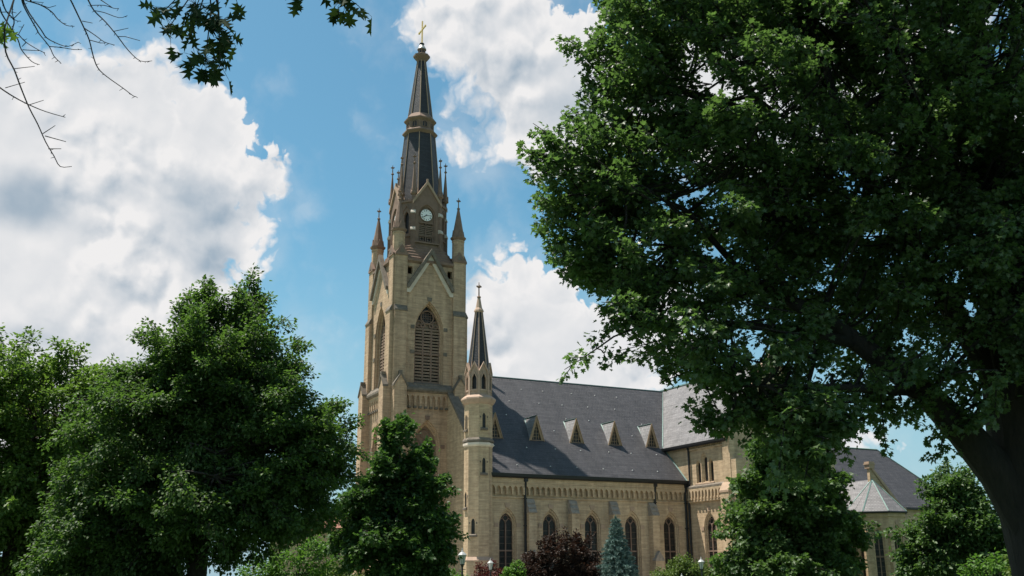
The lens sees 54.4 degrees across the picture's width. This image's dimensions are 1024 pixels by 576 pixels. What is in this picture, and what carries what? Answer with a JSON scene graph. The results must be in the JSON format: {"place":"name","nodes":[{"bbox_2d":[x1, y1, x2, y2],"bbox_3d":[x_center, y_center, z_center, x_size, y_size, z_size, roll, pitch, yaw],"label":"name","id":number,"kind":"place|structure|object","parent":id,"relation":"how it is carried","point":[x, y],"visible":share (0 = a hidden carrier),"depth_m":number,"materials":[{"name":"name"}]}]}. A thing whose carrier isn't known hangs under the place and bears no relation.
{"place":"outdoors","nodes":[
{"label":"outdoors","id":0,"kind":"place"},
{"bbox_2d":[0,0,1023,575],"label":"sky","id":1,"kind":"structure","parent":0,"point":[288,172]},
{"bbox_3d":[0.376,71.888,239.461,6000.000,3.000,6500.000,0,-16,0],"label":"ground","id":2,"kind":"structure","parent":0,"visible":0},
{"bbox_2d":[0,322,153,575],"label":"ash tree","id":3,"kind":"object","parent":2,"relation":"on","point":[27,423],"visible":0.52,"depth_m":50.14,"materials":[{"name":"green plant"}]},
{"bbox_2d":[0,0,371,167],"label":"oak tree","id":4,"kind":"object","parent":2,"relation":"on","point":[212,25],"visible":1,"depth_m":8.31,"materials":[{"name":"green plant"}]},
{"bbox_2d":[10,262,375,575],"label":"linden tree","id":5,"kind":"object","parent":2,"relation":"on","point":[215,415],"visible":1,"depth_m":32.70,"materials":[{"name":"green plant"}]},
{"bbox_2d":[234,522,339,575],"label":"green shrub","id":6,"kind":"object","parent":2,"relation":"on","point":[269,569],"visible":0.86,"depth_m":47.86,"materials":[{"name":"green plant"}]},
{"bbox_2d":[275,520,342,575],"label":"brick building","id":7,"kind":"structure","parent":2,"relation":"on","point":[325,539],"depth_m":141.03,"materials":[{"name":"brick"}]},
{"bbox_2d":[279,545,339,575],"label":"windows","id":8,"kind":"structure","parent":7,"relation":"in","point":[298,545],"depth_m":141.33,"materials":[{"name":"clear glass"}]},
{"bbox_2d":[313,556,364,575],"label":"green shrub","id":9,"kind":"object","parent":2,"relation":"on","point":[334,570],"visible":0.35,"depth_m":55.52,"materials":[{"name":"green plant"}]},
{"bbox_2d":[321,409,469,575],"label":"young maple tree","id":10,"kind":"object","parent":2,"relation":"on","point":[399,521],"visible":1,"depth_m":43.07,"materials":[{"name":"green plant"}]},
{"bbox_2d":[449,568,468,575],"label":"green shrub","id":11,"kind":"object","parent":2,"relation":"on","point":[453,571],"visible":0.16,"depth_m":67.64,"materials":[{"name":"green plant"}]},
{"bbox_2d":[458,548,466,575],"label":"lamp post","id":12,"kind":"object","parent":2,"relation":"on","point":[462,554],"visible":0.99,"depth_m":59.69,"materials":[{"name":"black metal"}]},
{"bbox_2d":[471,559,510,575],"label":"red shrub","id":13,"kind":"object","parent":2,"relation":"on","point":[486,572],"visible":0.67,"depth_m":84.39,"materials":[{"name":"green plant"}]},
{"bbox_2d":[500,559,526,575],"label":"green shrub","id":14,"kind":"object","parent":2,"relation":"on","point":[514,570],"visible":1,"depth_m":80.64,"materials":[{"name":"green plant"}]},
{"bbox_2d":[518,555,546,575],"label":"red shrub","id":15,"kind":"object","parent":2,"relation":"on","point":[530,571],"visible":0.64,"depth_m":86.19,"materials":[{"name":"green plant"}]},
{"bbox_2d":[510,526,601,575],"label":"japanese maple","id":16,"kind":"object","parent":2,"relation":"on","point":[577,554],"visible":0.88,"depth_m":87.59,"materials":[{"name":"purple plant"}]},
{"bbox_2d":[595,514,639,575],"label":"blue spruce","id":17,"kind":"object","parent":2,"relation":"on","point":[617,557],"visible":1,"depth_m":87.22,"materials":[{"name":"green plant"}]},
{"bbox_2d":[352,21,932,575],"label":"church","id":18,"kind":"structure","parent":2,"relation":"on","point":[526,463],"depth_m":105.50,"materials":[{"name":"brick"}]},
{"bbox_2d":[649,552,715,575],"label":"green shrub","id":19,"kind":"object","parent":2,"relation":"on","point":[688,567],"visible":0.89,"depth_m":82.08,"materials":[{"name":"green plant"}]},
{"bbox_2d":[698,557,703,575],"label":"lamp post","id":20,"kind":"object","parent":2,"relation":"on","point":[701,562],"visible":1,"depth_m":76.92,"materials":[{"name":"white glass"}]},
{"bbox_2d":[514,0,1023,575],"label":"maple tree","id":21,"kind":"object","parent":2,"relation":"on","point":[788,218],"visible":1,"depth_m":17.21,"materials":[{"name":"green plant"}]},
{"bbox_2d":[706,428,884,575],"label":"young maple tree","id":22,"kind":"object","parent":2,"relation":"on","point":[806,531],"visible":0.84,"depth_m":37.70,"materials":[{"name":"green plant"}]},
{"bbox_2d":[883,456,1007,575],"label":"bushy tree","id":23,"kind":"object","parent":2,"relation":"on","point":[959,523],"visible":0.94,"depth_m":40.25,"materials":[{"name":"green plant"}]},
{"bbox_2d":[957,547,1009,575],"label":"green shrub","id":24,"kind":"object","parent":2,"relation":"on","point":[993,567],"visible":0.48,"depth_m":34.46,"materials":[{"name":"green plant"}]},
{"bbox_2d":[1001,555,1010,575],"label":"green shrub","id":25,"kind":"object","parent":2,"relation":"on","point":[1008,570],"visible":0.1,"depth_m":26.00,"materials":[{"name":"green plant"}]},
{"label":"path","id":26,"kind":"structure","parent":0,"visible":0},
{"bbox_2d":[487,558,492,575],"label":"lamp post","id":27,"kind":"object","parent":26,"relation":"on","point":[490,564],"visible":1,"depth_m":80.78,"materials":[{"name":"white glass"}]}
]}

